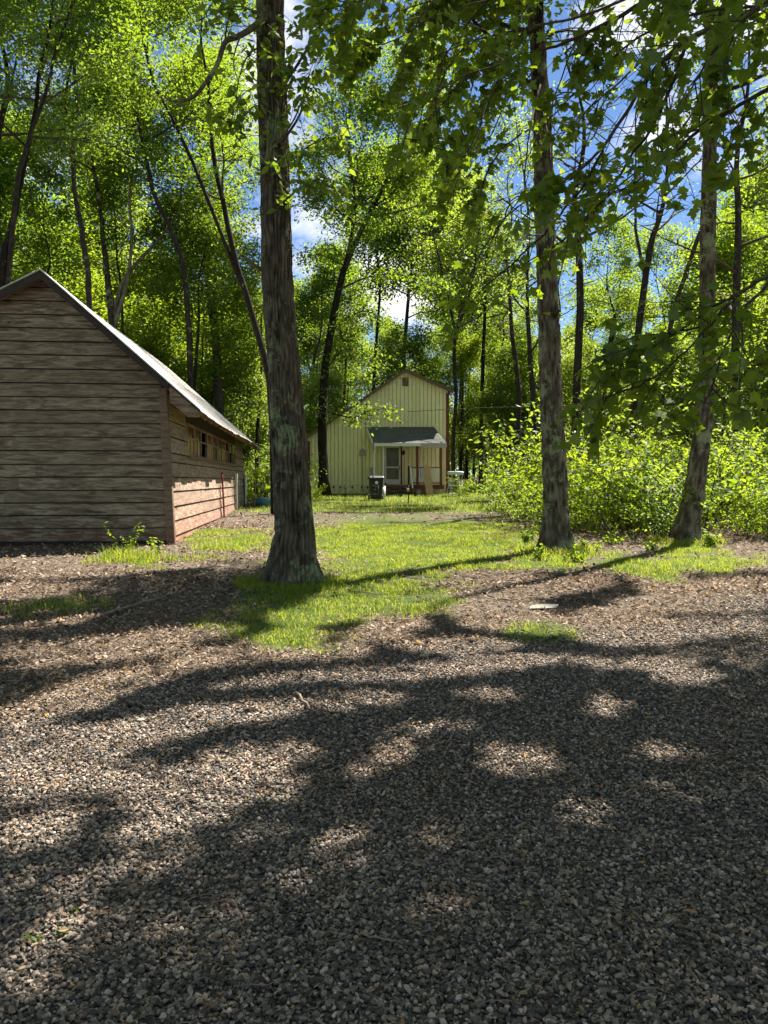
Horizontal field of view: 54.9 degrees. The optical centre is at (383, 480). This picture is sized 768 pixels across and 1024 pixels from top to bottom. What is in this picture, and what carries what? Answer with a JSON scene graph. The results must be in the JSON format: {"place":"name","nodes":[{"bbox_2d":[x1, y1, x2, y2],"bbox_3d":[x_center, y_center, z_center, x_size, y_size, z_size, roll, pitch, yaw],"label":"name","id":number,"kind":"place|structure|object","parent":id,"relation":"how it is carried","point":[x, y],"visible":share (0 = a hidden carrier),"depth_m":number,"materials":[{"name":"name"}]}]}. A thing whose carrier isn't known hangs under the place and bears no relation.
{"place":"outdoors","nodes":[
{"label":"outdoors","id":0,"kind":"place"},
{"bbox_2d":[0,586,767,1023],"bbox_3d":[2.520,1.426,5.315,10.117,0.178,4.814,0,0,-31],"label":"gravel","id":1,"kind":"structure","parent":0,"point":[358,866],"depth_m":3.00,"materials":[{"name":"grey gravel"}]},
{"bbox_2d":[0,475,767,1023],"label":"ground","id":2,"kind":"structure","parent":0,"point":[368,517],"depth_m":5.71,"materials":[{"name":"brown plant"}]},
{"bbox_2d":[0,100,54,252],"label":"forest tree","id":3,"kind":"object","parent":2,"relation":"on","point":[10,163],"visible":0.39,"depth_m":30.32,"materials":[{"name":"green plant"}]},
{"bbox_2d":[0,74,105,281],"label":"forest tree","id":4,"kind":"object","parent":2,"relation":"on","point":[5,218],"visible":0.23,"depth_m":33.41,"materials":[{"name":"green plant"}]},
{"bbox_2d":[0,112,113,286],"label":"sapling","id":5,"kind":"object","parent":2,"relation":"on","point":[47,178],"visible":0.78,"depth_m":29.95,"materials":[{"name":"green plant"}]},
{"bbox_2d":[0,0,132,234],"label":"tree","id":6,"kind":"object","parent":2,"relation":"on","point":[3,110],"visible":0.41,"depth_m":23.43,"materials":[{"name":"green plant"}]},
{"bbox_2d":[11,195,137,337],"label":"understory tree","id":7,"kind":"object","parent":2,"relation":"on","point":[81,291],"visible":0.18,"depth_m":37.54,"materials":[{"name":"green plant"}]},
{"bbox_2d":[0,0,177,287],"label":"tree","id":8,"kind":"object","parent":2,"relation":"on","point":[55,45],"visible":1,"depth_m":19.70,"materials":[{"name":"green plant"}]},
{"bbox_2d":[22,129,163,311],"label":"forest tree","id":9,"kind":"object","parent":2,"relation":"on","point":[121,255],"visible":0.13,"depth_m":43.46,"materials":[{"name":"green plant"}]},
{"bbox_2d":[0,0,193,310],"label":"tree","id":10,"kind":"object","parent":2,"relation":"on","point":[84,250],"visible":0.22,"depth_m":25.93,"materials":[{"name":"green plant"}]},
{"bbox_2d":[63,137,179,334],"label":"sapling","id":11,"kind":"object","parent":2,"relation":"on","point":[119,194],"visible":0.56,"depth_m":32.49,"materials":[{"name":"green plant"}]},
{"bbox_2d":[0,0,255,388],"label":"tree","id":12,"kind":"object","parent":2,"relation":"on","point":[185,291],"visible":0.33,"depth_m":28.91,"materials":[{"name":"green plant"}]},
{"bbox_2d":[76,244,179,345],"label":"understory tree","id":13,"kind":"object","parent":2,"relation":"on","point":[115,285],"visible":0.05,"depth_m":42.37,"materials":[{"name":"green plant"}]},
{"bbox_2d":[0,268,260,545],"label":"wooden shed","id":14,"kind":"structure","parent":2,"relation":"on","point":[102,421],"depth_m":14.52,"materials":[{"name":"brown wood"}]},
{"bbox_2d":[2,19,258,329],"bbox_3d":[-10.022,-9.045,31.058,11.748,20.046,7.462,0,0,0],"label":"tree","id":15,"kind":"object","parent":2,"relation":"on","point":[114,308],"visible":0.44,"depth_m":30.69,"materials":[{"name":"green plant"}]},
{"bbox_2d":[100,306,209,391],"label":"understory tree","id":16,"kind":"object","parent":2,"relation":"on","point":[160,333],"visible":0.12,"depth_m":34.80,"materials":[{"name":"green plant"}]},
{"bbox_2d":[106,291,211,394],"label":"understory tree","id":17,"kind":"object","parent":2,"relation":"on","point":[142,308],"visible":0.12,"depth_m":36.66,"materials":[{"name":"green plant"}]},
{"bbox_2d":[92,182,262,390],"bbox_3d":[-9.572,-6.457,34.774,8.703,14.814,8.200,0,0,-7],"label":"understory tree","id":18,"kind":"object","parent":2,"relation":"on","point":[155,222],"visible":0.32,"depth_m":33.24,"materials":[{"name":"green plant"}]},
{"bbox_2d":[124,178,243,390],"bbox_3d":[-8.046,-5.631,30.984,4.687,13.294,5.587,0,0,0],"label":"sapling","id":19,"kind":"object","parent":2,"relation":"on","point":[205,240],"visible":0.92,"depth_m":30.19,"materials":[{"name":"green plant"}]},
{"bbox_2d":[97,0,288,513],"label":"tree","id":20,"kind":"object","parent":2,"relation":"on","point":[232,254],"visible":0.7,"depth_m":23.94,"materials":[{"name":"green plant"}]},
{"bbox_2d":[120,179,265,415],"bbox_3d":[-7.620,-6.562,34.797,8.236,15.002,7.760,0,0,-38],"label":"understory tree","id":21,"kind":"object","parent":2,"relation":"on","point":[213,319],"visible":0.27,"depth_m":34.14,"materials":[{"name":"green plant"}]},
{"bbox_2d":[120,23,293,416],"bbox_3d":[-8.508,-9.774,33.003,8.789,21.401,8.191,0,0,0],"label":"tree","id":22,"kind":"object","parent":2,"relation":"on","point":[219,402],"visible":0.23,"depth_m":33.48,"materials":[{"name":"green plant"}]},
{"bbox_2d":[177,340,269,453],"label":"understory tree","id":23,"kind":"object","parent":2,"relation":"on","point":[264,436],"visible":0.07,"depth_m":40.53,"materials":[{"name":"green plant"}]},
{"bbox_2d":[184,325,269,465],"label":"understory tree","id":24,"kind":"object","parent":2,"relation":"on","point":[246,378],"visible":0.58,"depth_m":35.15,"materials":[{"name":"green plant"}]},
{"bbox_2d":[193,292,305,470],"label":"understory tree","id":25,"kind":"object","parent":2,"relation":"on","point":[242,382],"visible":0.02,"depth_m":40.46,"materials":[{"name":"green plant"}]},
{"bbox_2d":[221,240,304,491],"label":"sapling","id":26,"kind":"object","parent":2,"relation":"on","point":[246,254],"visible":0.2,"depth_m":35.94,"materials":[{"name":"green plant"}]},
{"bbox_2d":[162,0,370,587],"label":"oak tree","id":27,"kind":"object","parent":2,"relation":"on","point":[292,556],"visible":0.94,"depth_m":9.80,"materials":[{"name":"brown plant"}]},
{"bbox_2d":[297,265,342,449],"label":"sapling","id":28,"kind":"object","parent":2,"relation":"on","point":[316,336],"visible":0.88,"depth_m":56.23,"materials":[{"name":"green plant"}]},
{"bbox_2d":[301,358,354,432],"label":"understory tree","id":29,"kind":"object","parent":2,"relation":"on","point":[335,383],"visible":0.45,"depth_m":52.61,"materials":[{"name":"green plant"}]},
{"bbox_2d":[294,285,368,414],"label":"forest tree","id":30,"kind":"object","parent":2,"relation":"on","point":[310,346],"visible":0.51,"depth_m":68.24,"materials":[{"name":"green plant"}]},
{"bbox_2d":[294,238,397,408],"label":"forest tree","id":31,"kind":"object","parent":2,"relation":"on","point":[326,282],"visible":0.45,"depth_m":68.41,"materials":[{"name":"green plant"}]},
{"bbox_2d":[314,314,384,405],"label":"forest tree","id":32,"kind":"object","parent":2,"relation":"on","point":[350,390],"visible":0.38,"depth_m":79.13,"materials":[{"name":"green plant"}]},
{"bbox_2d":[368,476,383,499],"bbox_3d":[-0.403,0.317,33.531,0.737,1.118,0.908,0,0,-6],"label":"wheeled bin","id":33,"kind":"object","parent":2,"relation":"on","point":[375,481],"visible":0.94,"depth_m":33.19,"materials":[{"name":"black plastic"}]},
{"bbox_2d":[289,20,466,497],"bbox_3d":[-0.523,-11.091,36.779,10.000,23.962,8.671,0,0,0],"label":"tree","id":34,"kind":"object","parent":2,"relation":"on","point":[371,103],"visible":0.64,"depth_m":36.25,"materials":[{"name":"green plant"}]},
{"bbox_2d":[301,126,454,389],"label":"forest tree","id":35,"kind":"object","parent":2,"relation":"on","point":[345,180],"visible":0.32,"depth_m":56.17,"materials":[{"name":"green plant"}]},
{"bbox_2d":[307,369,452,496],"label":"yellow house","id":36,"kind":"structure","parent":2,"relation":"on","point":[407,449],"depth_m":41.00,"materials":[{"name":"yellow wood"}]},
{"bbox_2d":[385,446,400,483],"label":"door","id":37,"kind":"structure","parent":36,"relation":"in","point":[392,453],"depth_m":40.97,"materials":[{"name":"white paint"}]},
{"bbox_2d":[0,491,767,654],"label":"grass","id":38,"kind":"structure","parent":2,"relation":"on","point":[247,580],"depth_m":11.96,"materials":[{"name":"green plant"}]},
{"bbox_2d":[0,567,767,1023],"bbox_3d":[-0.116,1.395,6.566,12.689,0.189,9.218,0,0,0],"label":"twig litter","id":39,"kind":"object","parent":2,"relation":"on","point":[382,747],"visible":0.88,"depth_m":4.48,"materials":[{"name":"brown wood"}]},
{"bbox_2d":[359,320,416,394],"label":"forest tree","id":40,"kind":"object","parent":2,"relation":"on","point":[385,340],"visible":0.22,"depth_m":83.91,"materials":[{"name":"green plant"}]},
{"bbox_2d":[358,317,460,408],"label":"understory tree","id":41,"kind":"object","parent":2,"relation":"on","point":[410,347],"visible":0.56,"depth_m":53.46,"materials":[{"name":"green plant"}]},
{"bbox_2d":[349,144,475,369],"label":"forest tree","id":42,"kind":"object","parent":2,"relation":"on","point":[425,312],"visible":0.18,"depth_m":56.23,"materials":[{"name":"green plant"}]},
{"bbox_2d":[378,122,524,491],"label":"tree","id":43,"kind":"object","parent":2,"relation":"on","point":[437,254],"visible":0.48,"depth_m":44.14,"materials":[{"name":"green plant"}]},
{"bbox_2d":[384,162,525,483],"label":"forest tree","id":44,"kind":"object","parent":2,"relation":"on","point":[468,187],"visible":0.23,"depth_m":52.03,"materials":[{"name":"green plant"}]},
{"bbox_2d":[416,285,493,479],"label":"forest tree","id":45,"kind":"object","parent":2,"relation":"on","point":[440,345],"visible":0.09,"depth_m":86.00,"materials":[{"name":"green plant"}]},
{"bbox_2d":[410,234,506,456],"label":"forest tree","id":46,"kind":"object","parent":2,"relation":"on","point":[420,318],"visible":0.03,"depth_m":64.48,"materials":[{"name":"green plant"}]},
{"bbox_2d":[435,325,498,484],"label":"understory tree","id":47,"kind":"object","parent":2,"relation":"on","point":[466,354],"visible":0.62,"depth_m":52.17,"materials":[{"name":"green plant"}]},
{"bbox_2d":[443,278,508,483],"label":"sapling","id":48,"kind":"object","parent":2,"relation":"on","point":[474,327],"visible":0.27,"depth_m":57.32,"materials":[{"name":"green plant"}]},
{"bbox_2d":[449,414,507,483],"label":"understory tree","id":49,"kind":"object","parent":2,"relation":"on","point":[473,454],"visible":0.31,"depth_m":52.74,"materials":[{"name":"green plant"}]},
{"bbox_2d":[449,399,510,482],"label":"understory tree","id":50,"kind":"object","parent":2,"relation":"on","point":[458,422],"visible":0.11,"depth_m":58.05,"materials":[{"name":"green plant"}]},
{"bbox_2d":[404,147,573,488],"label":"tree","id":51,"kind":"object","parent":2,"relation":"on","point":[483,341],"visible":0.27,"depth_m":47.93,"materials":[{"name":"green plant"}]},
{"bbox_2d":[455,376,538,477],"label":"understory tree","id":52,"kind":"object","parent":2,"relation":"on","point":[505,411],"visible":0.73,"depth_m":45.70,"materials":[{"name":"green plant"}]},
{"bbox_2d":[469,261,536,479],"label":"sapling","id":53,"kind":"object","parent":2,"relation":"on","point":[495,340],"visible":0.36,"depth_m":51.89,"materials":[{"name":"green plant"}]},
{"bbox_2d":[248,372,761,477],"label":"wood","id":54,"kind":"object","parent":2,"relation":"on","point":[470,472],"visible":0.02,"depth_m":104.06,"materials":[{"name":"green plant"}]},
{"bbox_2d":[247,478,766,536],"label":"undergrowth","id":55,"kind":"object","parent":2,"relation":"on","point":[607,514],"visible":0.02,"depth_m":18.36,"materials":[{"name":"green plant"}]},
{"bbox_2d":[481,461,542,526],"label":"shrub","id":56,"kind":"object","parent":2,"relation":"on","point":[503,501],"visible":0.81,"depth_m":18.79,"materials":[{"name":"green plant"}]},
{"bbox_2d":[271,0,767,462],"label":"maple tree","id":57,"kind":"object","parent":2,"relation":"on","point":[726,26],"visible":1,"depth_m":6.26,"materials":[{"name":"green plant"}]},
{"bbox_2d":[446,107,595,491],"bbox_3d":[6.805,-9.018,38.416,7.252,19.751,7.401,0,0,0],"label":"tree","id":58,"kind":"object","parent":2,"relation":"on","point":[511,334],"visible":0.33,"depth_m":37.89,"materials":[{"name":"green plant"}]},
{"bbox_2d":[474,322,571,459],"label":"understory tree","id":59,"kind":"object","parent":2,"relation":"on","point":[521,350],"visible":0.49,"depth_m":46.86,"materials":[{"name":"green plant"}]},
{"bbox_2d":[467,415,582,516],"bbox_3d":[4.511,-0.482,22.290,4.298,3.284,3.321,0,0,24],"label":"shrub","id":60,"kind":"object","parent":2,"relation":"on","point":[512,451],"visible":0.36,"depth_m":22.09,"materials":[{"name":"green plant"}]},
{"bbox_2d":[304,0,753,551],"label":"maple tree","id":61,"kind":"object","parent":2,"relation":"on","point":[556,530],"visible":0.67,"depth_m":13.34,"materials":[{"name":"green plant"}]},
{"bbox_2d":[447,67,610,464],"bbox_3d":[6.188,-8.682,33.337,7.095,19.298,7.369,0,0,-18],"label":"tree","id":62,"kind":"object","parent":2,"relation":"on","point":[528,317],"visible":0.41,"depth_m":32.86,"materials":[{"name":"green plant"}]},
{"bbox_2d":[475,463,601,522],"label":"shrub","id":63,"kind":"object","parent":2,"relation":"on","point":[521,479],"visible":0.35,"depth_m":20.18,"materials":[{"name":"green plant"}]},
{"bbox_2d":[477,453,605,515],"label":"shrub","id":64,"kind":"object","parent":2,"relation":"on","point":[521,469],"visible":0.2,"depth_m":22.28,"materials":[{"name":"green plant"}]},
{"bbox_2d":[505,472,602,531],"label":"shrub","id":65,"kind":"object","parent":2,"relation":"on","point":[524,488],"visible":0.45,"depth_m":17.19,"materials":[{"name":"green plant"}]},
{"bbox_2d":[504,219,610,328],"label":"sapling","id":66,"kind":"object","parent":2,"relation":"on","point":[572,289],"visible":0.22,"depth_m":39.55,"materials":[{"name":"green plant"}]},
{"bbox_2d":[464,413,657,512],"bbox_3d":[5.090,-0.416,23.166,5.759,3.324,6.494,0,0,44],"label":"shrub","id":67,"kind":"object","parent":2,"relation":"on","point":[508,456],"visible":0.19,"depth_m":22.96,"materials":[{"name":"green plant"}]},
{"bbox_2d":[500,473,623,529],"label":"shrub","id":68,"kind":"object","parent":2,"relation":"on","point":[592,494],"visible":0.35,"depth_m":17.74,"materials":[{"name":"green plant"}]},
{"bbox_2d":[535,332,615,452],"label":"understory tree","id":69,"kind":"object","parent":2,"relation":"on","point":[566,366],"visible":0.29,"depth_m":45.16,"materials":[{"name":"green plant"}]},
{"bbox_2d":[473,362,684,506],"bbox_3d":[6.409,-1.369,23.135,5.506,5.092,7.125,0,0,-24],"label":"shrub","id":70,"kind":"object","parent":2,"relation":"on","point":[537,418],"visible":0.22,"depth_m":23.14,"materials":[{"name":"green plant"}]},
{"bbox_2d":[560,320,612,453],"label":"understory tree","id":71,"kind":"object","parent":2,"relation":"on","point":[570,331],"visible":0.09,"depth_m":54.05,"materials":[{"name":"green plant"}]},
{"bbox_2d":[532,459,651,526],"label":"shrub","id":72,"kind":"object","parent":2,"relation":"on","point":[582,481],"visible":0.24,"depth_m":18.56,"materials":[{"name":"green plant"}]},
{"bbox_2d":[485,0,701,507],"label":"tree","id":73,"kind":"object","parent":2,"relation":"on","point":[579,283],"visible":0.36,"depth_m":26.90,"materials":[{"name":"plant"}]},
{"bbox_2d":[562,289,630,462],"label":"forest tree","id":74,"kind":"object","parent":2,"relation":"on","point":[587,317],"visible":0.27,"depth_m":84.51,"materials":[{"name":"green plant"}]},
{"bbox_2d":[561,201,653,452],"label":"tree","id":75,"kind":"object","parent":2,"relation":"on","point":[612,310],"visible":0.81,"depth_m":35.31,"materials":[{"name":"green plant"}]},
{"bbox_2d":[564,381,650,471],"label":"understory tree","id":76,"kind":"object","parent":2,"relation":"on","point":[623,405],"visible":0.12,"depth_m":40.77,"materials":[{"name":"green plant"}]},
{"bbox_2d":[536,435,686,519],"bbox_3d":[6.379,-0.035,20.954,4.424,2.583,4.989,0,0,16],"label":"shrub","id":77,"kind":"object","parent":2,"relation":"on","point":[584,462],"visible":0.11,"depth_m":20.29,"materials":[{"name":"green plant"}]},
{"bbox_2d":[584,216,657,465],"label":"tree","id":78,"kind":"object","parent":2,"relation":"on","point":[627,230],"visible":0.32,"depth_m":44.07,"materials":[{"name":"green plant"}]},
{"bbox_2d":[514,440,730,535],"bbox_3d":[5.462,0.158,17.999,4.284,2.348,4.831,0,0,-15],"label":"shrub","id":79,"kind":"object","parent":2,"relation":"on","point":[599,470],"visible":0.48,"depth_m":17.19,"materials":[{"name":"green plant"}]},
{"bbox_2d":[592,280,665,370],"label":"forest tree","id":80,"kind":"object","parent":2,"relation":"on","point":[626,333],"visible":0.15,"depth_m":81.69,"materials":[{"name":"green plant"}]},
{"bbox_2d":[570,444,689,522],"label":"shrub","id":81,"kind":"object","parent":2,"relation":"on","point":[684,459],"visible":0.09,"depth_m":19.75,"materials":[{"name":"green plant"}]},
{"bbox_2d":[523,0,767,542],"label":"leaning tree","id":82,"kind":"object","parent":2,"relation":"on","point":[687,523],"visible":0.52,"depth_m":15.27,"materials":[{"name":"brown plant"}]},
{"bbox_2d":[528,0,767,516],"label":"tree","id":83,"kind":"object","parent":2,"relation":"on","point":[645,277],"visible":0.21,"depth_m":22.86,"materials":[{"name":"plant"}]},
{"bbox_2d":[537,341,760,487],"bbox_3d":[8.197,-1.407,24.088,5.993,5.211,7.755,0,0,-43],"label":"shrub","id":84,"kind":"object","parent":2,"relation":"on","point":[683,403],"visible":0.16,"depth_m":23.14,"materials":[{"name":"green plant"}]},
{"bbox_2d":[610,215,698,384],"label":"sapling","id":85,"kind":"object","parent":2,"relation":"on","point":[659,245],"visible":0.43,"depth_m":37.58,"materials":[{"name":"green plant"}]},
{"bbox_2d":[569,429,742,528],"bbox_3d":[6.405,0.007,18.238,3.995,2.528,4.497,0,0,-43],"label":"shrub","id":86,"kind":"object","parent":2,"relation":"on","point":[626,453],"visible":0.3,"depth_m":17.57,"materials":[{"name":"green plant"}]},
{"bbox_2d":[598,465,722,536],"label":"shrub","id":87,"kind":"object","parent":2,"relation":"on","point":[665,520],"visible":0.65,"depth_m":16.11,"materials":[{"name":"green plant"}]},
{"bbox_2d":[565,419,766,507],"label":"shrub","id":88,"kind":"object","parent":2,"relation":"on","point":[682,440],"visible":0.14,"depth_m":22.04,"materials":[{"name":"green plant"}]},
{"bbox_2d":[600,414,736,524],"bbox_3d":[7.007,-0.339,18.500,3.350,3.150,4.334,0,0,26],"label":"shrub","id":89,"kind":"object","parent":2,"relation":"on","point":[662,457],"visible":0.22,"depth_m":18.88,"materials":[{"name":"green plant"}]},
{"bbox_2d":[580,377,767,534],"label":"shrub","id":90,"kind":"object","parent":2,"relation":"on","point":[671,488],"visible":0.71,"depth_m":16.33,"materials":[{"name":"green plant"}]},
{"bbox_2d":[583,326,767,458],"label":"understory tree","id":91,"kind":"object","parent":2,"relation":"on","point":[685,362],"visible":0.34,"depth_m":27.47,"materials":[{"name":"green plant"}]},
{"bbox_2d":[617,199,767,444],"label":"understory tree","id":92,"kind":"object","parent":2,"relation":"on","point":[724,254],"visible":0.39,"depth_m":32.05,"materials":[{"name":"green plant"}]},
{"bbox_2d":[623,426,767,523],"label":"shrub","id":93,"kind":"object","parent":2,"relation":"on","point":[746,456],"visible":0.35,"depth_m":19.11,"materials":[{"name":"green plant"}]},
{"bbox_2d":[625,428,767,513],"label":"shrub","id":94,"kind":"object","parent":2,"relation":"on","point":[749,464],"visible":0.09,"depth_m":22.49,"materials":[{"name":"green plant"}]},
{"bbox_2d":[642,0,767,512],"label":"tree","id":95,"kind":"object","parent":2,"relation":"on","point":[738,246],"visible":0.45,"depth_m":24.92,"materials":[{"name":"plant"}]},
{"bbox_2d":[655,61,767,452],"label":"tree","id":96,"kind":"object","parent":2,"relation":"on","point":[681,286],"visible":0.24,"depth_m":29.87,"materials":[{"name":"plant"}]},
{"bbox_2d":[671,203,767,479],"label":"tree","id":97,"kind":"object","parent":2,"relation":"on","point":[748,262],"visible":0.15,"depth_m":32.69,"materials":[{"name":"green plant"}]},
{"bbox_2d":[680,154,767,466],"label":"forest tree","id":98,"kind":"object","parent":2,"relation":"on","point":[727,201],"visible":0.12,"depth_m":51.33,"materials":[{"name":"green plant"}]},
{"bbox_2d":[702,478,767,536],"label":"shrub","id":99,"kind":"object","parent":2,"relation":"on","point":[738,526],"visible":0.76,"depth_m":16.23,"materials":[{"name":"green plant"}]},
{"bbox_2d":[702,476,767,528],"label":"shrub","id":100,"kind":"object","parent":2,"relation":"on","point":[712,516],"visible":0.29,"depth_m":18.66,"materials":[{"name":"green plant"}]},
{"bbox_2d":[706,474,767,533],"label":"shrub","id":101,"kind":"object","parent":2,"relation":"on","point":[761,502],"visible":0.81,"depth_m":16.55,"materials":[{"name":"green plant"}]},
{"bbox_2d":[717,281,767,459],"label":"understory tree","id":102,"kind":"object","parent":2,"relation":"on","point":[764,344],"visible":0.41,"depth_m":29.37,"materials":[{"name":"green plant"}]},
{"bbox_2d":[719,205,767,459],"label":"sapling","id":103,"kind":"object","parent":2,"relation":"on","point":[761,221],"visible":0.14,"depth_m":35.99,"materials":[{"name":"green plant"}]},
{"bbox_2d":[732,85,767,274],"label":"forest tree","id":104,"kind":"object","parent":2,"relation":"on","point":[761,181],"visible":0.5,"depth_m":43.09,"materials":[{"name":"green plant"}]},
{"bbox_2d":[0,0,767,475],"label":"sky","id":105,"kind":"structure","parent":0,"point":[303,232],"materials":[{"name":"blue"}]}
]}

